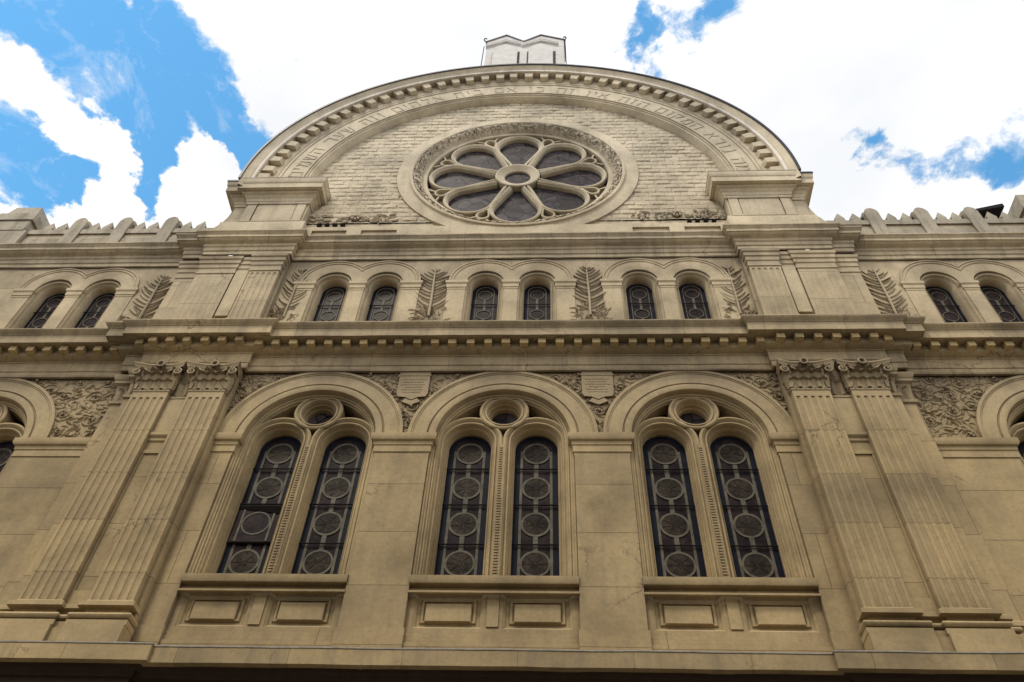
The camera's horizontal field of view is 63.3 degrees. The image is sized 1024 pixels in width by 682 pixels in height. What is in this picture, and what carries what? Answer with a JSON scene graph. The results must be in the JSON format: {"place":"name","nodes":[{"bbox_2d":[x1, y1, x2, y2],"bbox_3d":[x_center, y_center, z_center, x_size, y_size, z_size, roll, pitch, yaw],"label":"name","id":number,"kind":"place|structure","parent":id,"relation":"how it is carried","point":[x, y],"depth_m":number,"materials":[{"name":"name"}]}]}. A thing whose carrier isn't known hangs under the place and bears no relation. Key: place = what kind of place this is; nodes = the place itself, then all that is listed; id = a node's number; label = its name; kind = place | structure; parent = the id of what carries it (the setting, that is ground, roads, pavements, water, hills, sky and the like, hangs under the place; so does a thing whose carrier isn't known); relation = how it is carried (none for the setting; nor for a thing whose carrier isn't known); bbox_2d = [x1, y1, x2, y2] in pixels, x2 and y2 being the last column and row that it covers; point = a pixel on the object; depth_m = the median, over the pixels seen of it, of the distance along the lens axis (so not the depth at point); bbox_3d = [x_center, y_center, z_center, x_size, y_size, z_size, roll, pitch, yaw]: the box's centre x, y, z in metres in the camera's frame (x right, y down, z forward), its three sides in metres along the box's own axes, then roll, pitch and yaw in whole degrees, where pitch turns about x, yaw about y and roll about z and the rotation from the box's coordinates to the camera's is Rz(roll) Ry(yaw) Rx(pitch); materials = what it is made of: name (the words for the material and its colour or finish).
{"place":"outdoors","nodes":[
{"label":"outdoors","id":0,"kind":"place"},
{"bbox_2d":[0,63,1023,681],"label":"synagogue","id":1,"kind":"structure","parent":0,"point":[532,373],"depth_m":17.47,"materials":[{"name":"stone"}]},
{"bbox_2d":[0,378,55,474],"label":"arched window","id":2,"kind":"structure","parent":1,"relation":"in","point":[27,409],"depth_m":18.27,"materials":[{"name":"stone"}]},
{"bbox_2d":[0,268,139,327],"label":"twin window","id":3,"kind":"structure","parent":1,"relation":"in","point":[46,306],"depth_m":21.57,"materials":[{"name":"stone"}]},
{"bbox_2d":[177,372,402,593],"bbox_3d":[-4.213,2.710,16.605,3.900,5.634,0.630,0,-50,3],"label":"arched window","id":4,"kind":"structure","parent":1,"relation":"in","point":[316,463],"depth_m":16.68,"materials":[{"name":"stone"}]},
{"bbox_2d":[282,260,422,320],"bbox_3d":[-3.939,-0.922,20.797,3.320,3.335,0.408,0,-50,3],"label":"twin window","id":5,"kind":"structure","parent":1,"relation":"in","point":[379,302],"depth_m":21.16,"materials":[{"name":"stone"}]},
{"bbox_2d":[407,372,597,595],"bbox_3d":[-0.217,2.688,16.421,3.900,5.634,0.630,0,-50,3],"label":"arched window","id":6,"kind":"structure","parent":1,"relation":"in","point":[498,508],"depth_m":16.37,"materials":[{"name":"stone"}]},
{"bbox_2d":[442,259,576,320],"bbox_3d":[-0.043,-0.943,20.617,3.320,3.335,0.408,0,-50,3],"label":"twin window","id":7,"kind":"structure","parent":1,"relation":"in","point":[538,293],"depth_m":20.96,"materials":[{"name":"stone"}]},
{"bbox_2d":[397,119,638,225],"bbox_3d":[0.171,-5.089,25.726,7.411,7.411,0.654,0,-50,3],"label":"rose window","id":8,"kind":"structure","parent":1,"relation":"in","point":[482,173],"depth_m":25.85,"materials":[{"name":"stone"}]},
{"bbox_2d":[481,34,566,65],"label":"rooftop block","id":9,"kind":"structure","parent":1,"relation":"on","point":[509,49],"depth_m":32.66,"materials":[{"name":"stone"}]},
{"bbox_2d":[600,258,740,318],"bbox_3d":[3.853,-0.964,20.437,3.320,3.335,0.408,0,-50,3],"label":"twin window","id":10,"kind":"structure","parent":1,"relation":"in","point":[696,298],"depth_m":20.80,"materials":[{"name":"stone"}]},
{"bbox_2d":[603,371,820,597],"bbox_3d":[3.779,2.666,16.236,3.900,5.634,0.630,0,-50,3],"label":"arched window","id":11,"kind":"structure","parent":1,"relation":"in","point":[714,507],"depth_m":16.18,"materials":[{"name":"stone"}]},
{"bbox_2d":[899,259,1023,322],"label":"twin window","id":12,"kind":"structure","parent":1,"relation":"in","point":[947,294],"depth_m":20.61,"materials":[{"name":"stone"}]},
{"bbox_2d":[976,375,1023,465],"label":"arched window","id":13,"kind":"structure","parent":1,"relation":"in","point":[1000,410],"depth_m":17.26,"materials":[{"name":"stone"}]},
{"bbox_2d":[0,0,1023,255],"label":"sky","id":14,"kind":"structure","parent":0,"point":[111,111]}
]}

